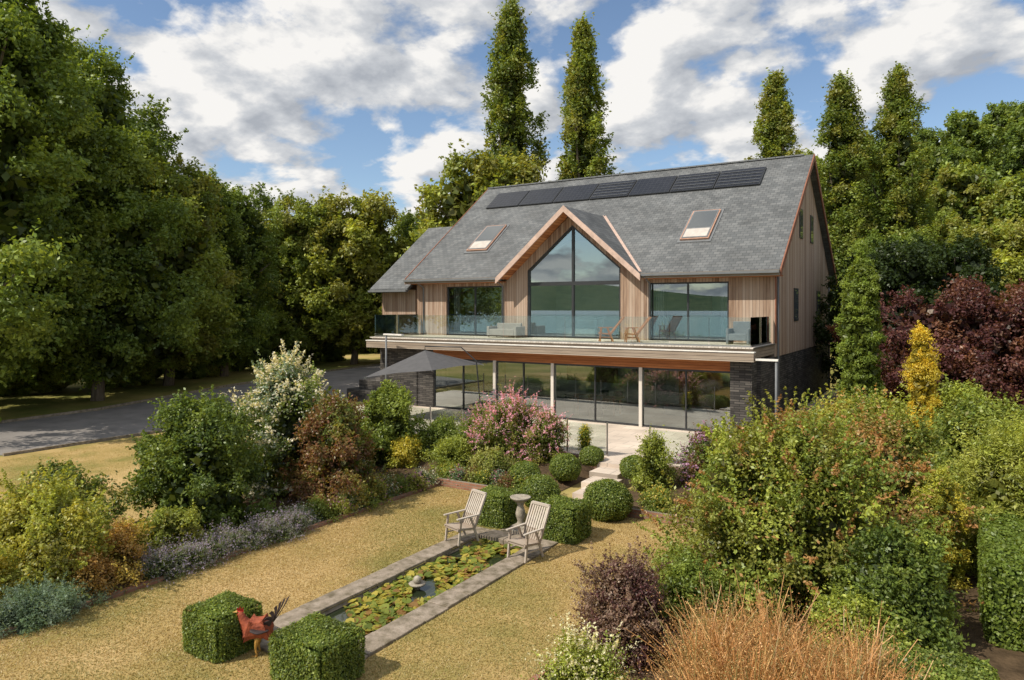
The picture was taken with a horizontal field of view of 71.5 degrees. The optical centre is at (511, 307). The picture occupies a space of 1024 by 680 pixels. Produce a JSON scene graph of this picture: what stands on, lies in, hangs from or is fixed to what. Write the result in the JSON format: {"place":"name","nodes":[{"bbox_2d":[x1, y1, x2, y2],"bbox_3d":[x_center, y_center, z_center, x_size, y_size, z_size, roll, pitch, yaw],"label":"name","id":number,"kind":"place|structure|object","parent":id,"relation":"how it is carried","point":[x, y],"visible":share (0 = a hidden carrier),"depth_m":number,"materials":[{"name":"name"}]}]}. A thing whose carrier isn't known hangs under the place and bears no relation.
{"place":"outdoors","nodes":[
{"label":"outdoors","id":0,"kind":"place"},
{"bbox_2d":[0,423,271,525],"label":"lawn","id":1,"kind":"structure","parent":0,"point":[75,455],"depth_m":24.49,"materials":[{"name":"plant"}]},
{"bbox_2d":[0,365,379,454],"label":"driveway","id":2,"kind":"structure","parent":0,"point":[67,428],"depth_m":32.80,"materials":[{"name":"asphalt"}]},
{"bbox_2d":[0,438,695,679],"bbox_3d":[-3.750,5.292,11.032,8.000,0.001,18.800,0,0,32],"label":"lawn","id":3,"kind":"structure","parent":0,"point":[175,630],"depth_m":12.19,"materials":[{"name":"plant"}]},
{"bbox_2d":[180,590,263,662],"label":"box hedge","id":4,"kind":"object","parent":3,"relation":"on","point":[213,633],"visible":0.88,"depth_m":10.79,"materials":[{"name":"green plant"}]},
{"bbox_2d":[234,596,289,656],"bbox_3d":[-3.855,4.866,10.850,0.782,0.853,0.430,0,0,12],"label":"rooster sculpture","id":5,"kind":"object","parent":3,"relation":"on","point":[257,629],"visible":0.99,"depth_m":10.76,"materials":[{"name":"metal"}]},
{"bbox_2d":[267,611,366,679],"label":"box hedge","id":6,"kind":"object","parent":3,"relation":"on","point":[318,647],"visible":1,"depth_m":9.97,"materials":[{"name":"green plant"}]},
{"bbox_2d":[0,483,701,679],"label":"brick edging","id":7,"kind":"object","parent":3,"relation":"on","point":[129,589],"visible":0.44,"depth_m":14.34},
{"bbox_2d":[468,484,522,528],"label":"box hedge","id":8,"kind":"object","parent":3,"relation":"on","point":[500,505],"visible":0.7,"depth_m":17.17,"materials":[{"name":"green plant"}]},
{"bbox_2d":[518,474,560,507],"bbox_3d":[0.754,4.885,18.951,1.164,0.901,1.141,0,0,32],"label":"box ball","id":9,"kind":"object","parent":3,"relation":"on","point":[537,487],"visible":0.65,"depth_m":18.61,"materials":[{"name":"green plant"}]},
{"bbox_2d":[534,494,592,544],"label":"box hedge","id":10,"kind":"object","parent":3,"relation":"on","point":[569,521],"visible":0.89,"depth_m":16.06,"materials":[{"name":"green plant"}]},
{"bbox_2d":[583,478,633,521],"bbox_3d":[2.397,4.823,17.925,1.298,1.036,1.321,0,0,32],"label":"box ball","id":11,"kind":"object","parent":3,"relation":"on","point":[611,500],"visible":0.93,"depth_m":17.52,"materials":[{"name":"green plant"}]},
{"bbox_2d":[382,290,416,333],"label":"wing wall","id":12,"kind":"structure","parent":0,"point":[396,303],"depth_m":39.92,"materials":[{"name":"wood"}]},
{"bbox_2d":[370,226,452,292],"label":"wing roof","id":13,"kind":"structure","parent":12,"relation":"on","point":[397,273],"depth_m":41.52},
{"bbox_2d":[257,526,557,659],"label":"garden pond","id":14,"kind":"structure","parent":0,"point":[396,606],"depth_m":13.46,"materials":[{"name":"grey liquid"}]},
{"bbox_2d":[443,489,486,545],"bbox_3d":[-1.048,4.732,16.102,0.842,1.043,0.552,0,0,-40],"label":"wooden garden chair","id":15,"kind":"object","parent":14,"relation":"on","point":[463,525],"visible":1,"depth_m":16.10,"materials":[{"name":"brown wood"}]},
{"bbox_2d":[506,500,550,562],"bbox_3d":[0.357,4.732,15.067,0.552,1.043,0.842,0,0,44],"label":"wooden garden chair","id":16,"kind":"object","parent":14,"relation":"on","point":[524,542],"visible":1,"depth_m":15.10,"materials":[{"name":"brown wood"}]},
{"bbox_2d":[0,351,975,612],"bbox_3d":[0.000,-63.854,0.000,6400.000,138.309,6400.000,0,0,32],"label":"ground","id":17,"kind":"structure","parent":0,"point":[68,399],"depth_m":43.49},
{"bbox_2d":[0,0,142,421],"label":"oak tree","id":18,"kind":"object","parent":17,"relation":"on","point":[40,89],"visible":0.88,"depth_m":32.07,"materials":[{"name":"green plant"}]},
{"bbox_2d":[8,106,215,400],"bbox_3d":[-23.776,-2.884,40.148,14.143,16.846,9.692,0,0,28],"label":"beech tree","id":19,"kind":"object","parent":17,"relation":"on","point":[98,361],"visible":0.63,"depth_m":39.10,"materials":[{"name":"green plant"}]},
{"bbox_2d":[28,25,221,388],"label":"oak tree","id":20,"kind":"object","parent":17,"relation":"on","point":[111,109],"visible":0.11,"depth_m":45.86,"materials":[{"name":"green plant"}]},
{"bbox_2d":[0,301,346,396],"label":"woodland understorey","id":21,"kind":"object","parent":17,"relation":"on","point":[47,377],"visible":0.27,"depth_m":52.37,"materials":[{"name":"green plant"}]},
{"bbox_2d":[129,128,252,385],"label":"beech tree","id":22,"kind":"object","parent":17,"relation":"on","point":[199,253],"visible":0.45,"depth_m":46.57,"materials":[{"name":"green plant"}]},
{"bbox_2d":[0,472,409,627],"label":"flower bed","id":23,"kind":"object","parent":17,"relation":"on","point":[277,502],"visible":0.08,"depth_m":18.84,"materials":[{"name":"soil"}]},
{"bbox_2d":[0,571,115,642],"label":"juniper bush","id":24,"kind":"object","parent":23,"relation":"on","point":[41,606],"visible":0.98,"depth_m":11.86,"materials":[{"name":"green plant"}]},
{"bbox_2d":[16,456,134,532],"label":"dark shrub","id":25,"kind":"object","parent":23,"relation":"on","point":[94,484],"visible":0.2,"depth_m":15.91,"materials":[{"name":"green plant"}]},
{"bbox_2d":[0,457,160,598],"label":"golden shrub","id":26,"kind":"object","parent":23,"relation":"on","point":[53,524],"visible":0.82,"depth_m":13.06,"materials":[{"name":"green plant"}]},
{"bbox_2d":[47,541,124,597],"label":"rust shrub","id":27,"kind":"object","parent":23,"relation":"on","point":[94,569],"visible":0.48,"depth_m":12.91,"materials":[{"name":"brown plant"}]},
{"bbox_2d":[93,514,154,588],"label":"golden shrub","id":28,"kind":"object","parent":23,"relation":"on","point":[123,534],"visible":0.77,"depth_m":13.65,"materials":[{"name":"brown plant"}]},
{"bbox_2d":[127,534,206,587],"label":"lavender bush","id":29,"kind":"object","parent":23,"relation":"on","point":[161,564],"visible":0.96,"depth_m":13.83,"materials":[{"name":"purple plant"}]},
{"bbox_2d":[136,499,208,562],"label":"lime bush","id":30,"kind":"object","parent":23,"relation":"on","point":[170,522],"visible":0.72,"depth_m":14.85,"materials":[{"name":"green plant"}]},
{"bbox_2d":[137,529,227,578],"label":"lavender bush","id":31,"kind":"object","parent":23,"relation":"on","point":[191,553],"visible":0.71,"depth_m":14.30,"materials":[{"name":"purple plant"}]},
{"bbox_2d":[111,385,287,541],"bbox_3d":[-7.628,3.648,17.231,4.401,3.557,4.149,0,0,32],"label":"viburnum shrub","id":32,"kind":"object","parent":23,"relation":"on","point":[197,455],"visible":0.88,"depth_m":16.47,"materials":[{"name":"green plant"}]},
{"bbox_2d":[218,339,370,499],"bbox_3d":[-6.271,3.159,20.572,4.022,4.531,4.550,0,0,32],"label":"buddleia bush","id":33,"kind":"object","parent":23,"relation":"on","point":[283,404],"visible":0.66,"depth_m":19.92,"materials":[{"name":"white plant"}]},
{"bbox_2d":[272,389,406,511],"bbox_3d":[-4.998,3.807,19.601,3.876,3.241,3.438,0,0,32],"label":"smoke bush","id":34,"kind":"object","parent":23,"relation":"on","point":[336,449],"visible":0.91,"depth_m":19.00,"materials":[{"name":"brown plant"}]},
{"bbox_2d":[205,165,288,376],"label":"beech tree","id":35,"kind":"object","parent":17,"relation":"on","point":[244,219],"visible":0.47,"depth_m":54.69,"materials":[{"name":"green plant"}]},
{"bbox_2d":[250,186,371,365],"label":"ash tree","id":36,"kind":"object","parent":17,"relation":"on","point":[301,227],"visible":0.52,"depth_m":63.12,"materials":[{"name":"green plant"}]},
{"bbox_2d":[279,179,414,363],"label":"ash tree","id":37,"kind":"object","parent":17,"relation":"on","point":[364,226],"visible":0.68,"depth_m":64.34,"materials":[{"name":"green plant"}]},
{"bbox_2d":[242,441,593,490],"bbox_3d":[-4.279,5.031,24.980,14.400,0.498,3.950,0,0,32],"label":"flower bed","id":38,"kind":"object","parent":17,"relation":"on","point":[582,476],"visible":0.07,"depth_m":22.53,"materials":[{"name":"soil"}]},
{"bbox_2d":[350,379,432,466],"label":"viburnum shrub","id":39,"kind":"object","parent":38,"relation":"on","point":[386,407],"visible":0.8,"depth_m":23.55,"materials":[{"name":"green plant"}]},
{"bbox_2d":[384,433,423,467],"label":"lime bush","id":40,"kind":"object","parent":38,"relation":"on","point":[404,452],"visible":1,"depth_m":23.05,"materials":[{"name":"yellow plant"}]},
{"bbox_2d":[405,411,472,457],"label":"green shrub","id":41,"kind":"object","parent":38,"relation":"on","point":[441,428],"visible":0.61,"depth_m":23.67,"materials":[{"name":"green plant"}]},
{"bbox_2d":[415,433,476,471],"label":"green shrub","id":42,"kind":"object","parent":38,"relation":"on","point":[456,450],"visible":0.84,"depth_m":22.21,"materials":[{"name":"green plant"}]},
{"bbox_2d":[463,444,518,482],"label":"green shrub","id":43,"kind":"object","parent":38,"relation":"on","point":[492,459],"visible":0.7,"depth_m":21.39,"materials":[{"name":"green plant"}]},
{"bbox_2d":[459,376,560,463],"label":"pink flower bush","id":44,"kind":"object","parent":38,"relation":"on","point":[504,427],"visible":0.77,"depth_m":22.92,"materials":[{"name":"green plant"}]},
{"bbox_2d":[511,404,571,464],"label":"pink flower bush","id":45,"kind":"object","parent":38,"relation":"on","point":[544,444],"visible":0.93,"depth_m":22.54,"materials":[{"name":"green plant"}]},
{"bbox_2d":[549,452,581,480],"bbox_3d":[1.587,4.736,21.259,1.026,0.791,0.989,0,0,32],"label":"box ball","id":46,"kind":"object","parent":38,"relation":"on","point":[565,466],"visible":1,"depth_m":20.95,"materials":[{"name":"green plant"}]},
{"bbox_2d":[394,133,546,257],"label":"maple tree","id":47,"kind":"object","parent":17,"relation":"on","point":[464,189],"visible":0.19,"depth_m":54.54,"materials":[{"name":"green plant"}]},
{"bbox_2d":[480,0,551,181],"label":"poplar tree","id":48,"kind":"object","parent":17,"relation":"on","point":[507,81],"visible":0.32,"depth_m":61.01,"materials":[{"name":"green plant"}]},
{"bbox_2d":[436,477,693,527],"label":"brick wall","id":49,"kind":"structure","parent":17,"relation":"on","point":[470,486],"depth_m":20.35,"materials":[{"name":"brick"}]},
{"bbox_2d":[555,11,623,179],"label":"poplar tree","id":50,"kind":"object","parent":17,"relation":"on","point":[583,131],"visible":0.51,"depth_m":59.17,"materials":[{"name":"green plant"}]},
{"bbox_2d":[356,389,838,468],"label":"terrace","id":51,"kind":"structure","parent":17,"relation":"on","point":[623,441],"depth_m":26.95,"materials":[{"name":"beige stone"}]},
{"bbox_2d":[380,348,437,406],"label":"stone pier","id":52,"kind":"structure","parent":51,"relation":"on","point":[419,385],"depth_m":34.95,"materials":[{"name":"stone"}]},
{"bbox_2d":[364,346,482,419],"bbox_3d":[-3.423,3.229,30.832,4.613,3.148,3.726,0,0,32],"label":"cantilever parasol","id":53,"kind":"object","parent":51,"relation":"on","point":[424,360],"visible":0.81,"depth_m":30.26,"materials":[{"name":"fabric"}]},
{"bbox_2d":[434,359,729,432],"bbox_3d":[2.291,3.601,30.642,14.200,2.398,0.100,0,0,32],"label":"ground glazing frame","id":54,"kind":"object","parent":51,"relation":"on","point":[620,423],"visible":0.66,"depth_m":29.86,"materials":[{"name":"metal"}]},
{"bbox_2d":[433,350,729,370],"bbox_3d":[2.275,2.141,30.617,14.200,0.518,0.160,0,0,32],"label":"cedar header","id":55,"kind":"object","parent":54,"relation":"on","point":[633,362],"visible":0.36,"depth_m":29.77},
{"bbox_2d":[415,276,829,418],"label":"downpipes","id":56,"kind":"object","parent":51,"relation":"on","point":[649,324],"visible":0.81,"depth_m":31.58,"materials":[{"name":"metal"}]},
{"bbox_2d":[730,361,756,435],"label":"stone pier","id":57,"kind":"structure","parent":51,"relation":"on","point":[743,377],"depth_m":26.46,"materials":[{"name":"stone"}]},
{"bbox_2d":[757,344,827,424],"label":"stone side wall","id":58,"kind":"structure","parent":51,"relation":"on","point":[802,370],"depth_m":32.18,"materials":[{"name":"stone"}]},
{"bbox_2d":[768,177,829,356],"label":"gable cladding","id":59,"kind":"structure","parent":58,"relation":"on","point":[805,272],"depth_m":34.44,"materials":[{"name":"wood"}]},
{"bbox_2d":[572,457,629,498],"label":"garden steps","id":60,"kind":"structure","parent":17,"relation":"on","point":[607,467],"depth_m":21.03,"materials":[{"name":"stone"}]},
{"bbox_2d":[260,99,1023,352],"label":"distant trees","id":61,"kind":"object","parent":17,"relation":"on","point":[976,168],"visible":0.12,"depth_m":87.68,"materials":[{"name":"green plant"}]},
{"bbox_2d":[629,468,704,509],"bbox_3d":[5.367,5.030,18.999,4.900,0.499,3.950,0,0,32],"label":"flower bed","id":62,"kind":"object","parent":17,"relation":"on","point":[635,495],"visible":0.08,"depth_m":19.41,"materials":[{"name":"soil"}]},
{"bbox_2d":[629,423,684,494],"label":"shrub","id":63,"kind":"object","parent":62,"relation":"on","point":[654,453],"visible":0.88,"depth_m":19.45,"materials":[{"name":"green plant"}]},
{"bbox_2d":[669,420,731,489],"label":"lilac bush","id":64,"kind":"object","parent":62,"relation":"on","point":[697,442],"visible":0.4,"depth_m":19.60,"materials":[{"name":"purple plant"}]},
{"bbox_2d":[744,66,807,159],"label":"poplar tree","id":65,"kind":"object","parent":17,"relation":"on","point":[774,136],"visible":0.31,"depth_m":69.10,"materials":[{"name":"green plant"}]},
{"bbox_2d":[544,541,1023,679],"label":"flower bed","id":66,"kind":"object","parent":17,"relation":"on","point":[1007,664],"visible":0.04,"depth_m":10.84,"materials":[{"name":"soil"}]},
{"bbox_2d":[519,610,651,679],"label":"flowering shrub","id":67,"kind":"object","parent":66,"relation":"on","point":[580,659],"visible":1,"depth_m":9.15,"materials":[{"name":"green plant"}]},
{"bbox_2d":[563,535,702,679],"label":"purple shrub","id":68,"kind":"object","parent":66,"relation":"on","point":[619,598],"visible":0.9,"depth_m":10.40,"materials":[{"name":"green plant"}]},
{"bbox_2d":[646,538,744,640],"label":"green shrub","id":69,"kind":"object","parent":66,"relation":"on","point":[683,574],"visible":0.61,"depth_m":11.15,"materials":[{"name":"green plant"}]},
{"bbox_2d":[618,566,943,679],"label":"ornamental grass","id":70,"kind":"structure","parent":66,"relation":"on","point":[725,652],"depth_m":8.75,"materials":[{"name":"brown plant"}]},
{"bbox_2d":[631,379,983,635],"bbox_3d":[4.766,3.336,12.059,5.660,4.180,4.935,0,0,32],"label":"mixed shrub","id":71,"kind":"object","parent":66,"relation":"on","point":[788,505],"visible":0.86,"depth_m":11.87,"materials":[{"name":"green plant"}]},
{"bbox_2d":[792,581,927,660],"bbox_3d":[4.925,4.660,10.152,2.119,1.522,1.497,0,0,-15],"label":"lime bush","id":72,"kind":"object","parent":66,"relation":"on","point":[835,603],"visible":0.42,"depth_m":10.04,"materials":[{"name":"green plant"}]},
{"bbox_2d":[814,513,975,655],"bbox_3d":[5.804,4.276,10.901,2.182,2.286,2.845,0,0,32],"label":"dark shrub","id":73,"kind":"object","parent":66,"relation":"on","point":[902,570],"visible":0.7,"depth_m":10.54,"materials":[{"name":"green plant"}]},
{"bbox_2d":[835,394,997,548],"bbox_3d":[7.441,3.615,14.994,3.248,3.605,4.887,0,0,-36],"label":"mixed shrub","id":74,"kind":"object","parent":66,"relation":"on","point":[874,432],"visible":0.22,"depth_m":14.23,"materials":[{"name":"green plant"}]},
{"bbox_2d":[874,638,1000,679],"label":"clipped hedge","id":75,"kind":"object","parent":66,"relation":"on","point":[957,666],"visible":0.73,"depth_m":9.11,"materials":[{"name":"green plant"}]},
{"bbox_2d":[907,463,974,591],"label":"shrub","id":76,"kind":"object","parent":66,"relation":"on","point":[945,492],"visible":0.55,"depth_m":13.34,"materials":[{"name":"green plant"}]},
{"bbox_2d":[974,507,1023,651],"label":"yew hedge","id":77,"kind":"object","parent":66,"relation":"on","point":[999,569],"visible":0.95,"depth_m":11.11,"materials":[{"name":"green plant"}]},
{"bbox_2d":[811,68,884,358],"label":"poplar tree","id":78,"kind":"object","parent":17,"relation":"on","point":[848,203],"visible":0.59,"depth_m":58.41,"materials":[{"name":"green plant"}]},
{"bbox_2d":[833,239,887,399],"bbox_3d":[12.240,1.518,25.023,1.762,7.977,1.628,0,0,32],"label":"cypress tree","id":79,"kind":"object","parent":17,"relation":"on","point":[860,334],"visible":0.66,"depth_m":24.69,"materials":[{"name":"green plant"}]},
{"bbox_2d":[812,237,948,389],"bbox_3d":[18.629,1.010,36.083,8.314,9.054,6.958,0,0,32],"label":"yew tree","id":80,"kind":"object","parent":17,"relation":"on","point":[893,274],"visible":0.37,"depth_m":34.60,"materials":[{"name":"green plant"}]},
{"bbox_2d":[856,61,941,249],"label":"poplar tree","id":81,"kind":"object","parent":17,"relation":"on","point":[900,206],"visible":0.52,"depth_m":58.15,"materials":[{"name":"green plant"}]},
{"bbox_2d":[818,383,979,502],"bbox_3d":[9.110,3.613,17.247,3.807,3.612,5.179,0,0,-30],"label":"olive shrub","id":82,"kind":"object","parent":17,"relation":"on","point":[927,439],"visible":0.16,"depth_m":16.95,"materials":[{"name":"green plant"}]},
{"bbox_2d":[898,320,944,457],"bbox_3d":[12.688,2.890,22.201,1.422,5.040,1.409,0,0,32],"label":"golden conifer","id":83,"kind":"object","parent":17,"relation":"on","point":[921,375],"visible":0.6,"depth_m":21.93,"materials":[{"name":"yellow plant"}]},
{"bbox_2d":[825,273,1023,416],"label":"purple leaf tree","id":84,"kind":"object","parent":17,"relation":"on","point":[963,325],"visible":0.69,"depth_m":28.16,"materials":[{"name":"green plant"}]},
{"bbox_2d":[897,232,1009,308],"bbox_3d":[22.482,0.795,36.460,7.306,9.507,8.730,0,0,7],"label":"yew tree","id":85,"kind":"object","parent":17,"relation":"on","point":[969,262],"visible":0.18,"depth_m":35.63,"materials":[{"name":"green plant"}]},
{"bbox_2d":[912,384,1023,508],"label":"green shrub","id":86,"kind":"object","parent":17,"relation":"on","point":[970,412],"visible":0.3,"depth_m":18.30,"materials":[{"name":"green plant"}]},
{"bbox_2d":[918,406,1023,577],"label":"shrub","id":87,"kind":"object","parent":17,"relation":"on","point":[1002,460],"visible":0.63,"depth_m":14.42,"materials":[{"name":"green plant"}]},
{"bbox_2d":[932,374,1019,456],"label":"lime bush","id":88,"kind":"object","parent":17,"relation":"on","point":[956,390],"visible":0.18,"depth_m":23.41,"materials":[{"name":"green plant"}]},
{"bbox_2d":[944,209,1023,302],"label":"tree","id":89,"kind":"object","parent":17,"relation":"on","point":[1008,243],"visible":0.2,"depth_m":41.87,"materials":[{"name":"green plant"}]},
{"bbox_2d":[4,0,1023,240],"label":"sky","id":90,"kind":"structure","parent":0,"point":[305,96],"materials":[{"name":"blue"}]},
{"bbox_2d":[372,338,773,357],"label":"deck slab","id":91,"kind":"structure","parent":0,"point":[764,351],"depth_m":28.78,"materials":[{"name":"wood"}]},
{"bbox_2d":[366,341,755,361],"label":"canopy fascia","id":92,"kind":"structure","parent":91,"relation":"attached to","point":[708,356],"depth_m":29.23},
{"bbox_2d":[370,334,774,348],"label":"deck boards","id":93,"kind":"object","parent":91,"relation":"on","point":[609,340],"visible":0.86,"depth_m":30.73,"materials":[{"name":"wood"}]},
{"bbox_2d":[375,314,770,344],"bbox_3d":[1.824,0.880,32.356,18.415,1.060,3.437,0,0,32],"label":"balustrade glass","id":94,"kind":"object","parent":91,"relation":"on","point":[760,328],"visible":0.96,"depth_m":36.12,"materials":[{"name":"glass"}]},
{"bbox_2d":[438,392,729,430],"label":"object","id":95,"kind":"structure","parent":0,"point":[651,415],"depth_m":32.10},
{"bbox_2d":[565,389,622,417],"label":"interior chairs","id":96,"kind":"object","parent":95,"relation":"on","point":[585,404],"visible":0.88,"depth_m":31.74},
{"bbox_2d":[465,361,729,413],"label":"interior shelves","id":97,"kind":"object","parent":95,"relation":"on","point":[710,389],"visible":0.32,"depth_m":32.63,"materials":[{"name":"brown wood"}]},
{"bbox_2d":[489,318,711,417],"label":"interior sofas","id":98,"kind":"object","parent":95,"relation":"on","point":[586,327],"visible":0.85,"depth_m":35.65,"materials":[{"name":"fabric"}]},
{"bbox_2d":[447,356,766,407],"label":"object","id":99,"kind":"structure","parent":95,"relation":"on","point":[660,388],"depth_m":35.53,"materials":[{"name":"paint"}]},
{"bbox_2d":[567,295,711,382],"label":"interior pictures","id":100,"kind":"object","parent":99,"relation":"attached to","point":[700,304],"visible":0.55,"depth_m":35.21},
{"bbox_2d":[457,332,721,341],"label":"first floor slab","id":101,"kind":"structure","parent":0,"point":[618,336],"depth_m":35.01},
{"bbox_2d":[531,279,555,334],"bbox_3d":[1.363,-0.025,37.401,0.100,2.950,3.790,0,0,32],"label":"interior partition","id":102,"kind":"object","parent":101,"relation":"on","point":[543,310],"visible":0.57,"depth_m":37.81,"materials":[{"name":"paint"}]},
{"bbox_2d":[528,226,619,338],"bbox_3d":[2.925,-1.252,33.979,4.998,5.364,0.140,0,0,32],"label":"gable frame","id":103,"kind":"object","parent":101,"relation":"on","point":[573,282],"visible":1,"depth_m":33.98,"materials":[{"name":"metal"}]},
{"bbox_2d":[454,283,726,339],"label":"curtains","id":104,"kind":"object","parent":101,"relation":"on","point":[661,310],"visible":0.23,"depth_m":32.06,"materials":[{"name":"fabric"}]},
{"bbox_2d":[465,240,720,337],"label":"interior back wall","id":105,"kind":"structure","parent":101,"relation":"on","point":[592,263],"depth_m":37.88,"materials":[{"name":"paint"}]},
{"bbox_2d":[417,268,774,342],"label":"front cladding","id":106,"kind":"structure","parent":101,"relation":"on","point":[749,297],"depth_m":32.36,"materials":[{"name":"brown wood"}]},
{"bbox_2d":[406,154,813,280],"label":"roof slope front","id":107,"kind":"structure","parent":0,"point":[754,228],"depth_m":34.99,"materials":[{"name":"stone"}]},
{"bbox_2d":[565,206,639,272],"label":"gable roof","id":108,"kind":"structure","parent":107,"relation":"on","point":[598,226],"depth_m":33.51,"materials":[{"name":"stone"}]},
{"bbox_2d":[570,163,834,284],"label":"roof slope rear","id":109,"kind":"structure","parent":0,"point":[816,192],"depth_m":38.62,"materials":[{"name":"stone"}]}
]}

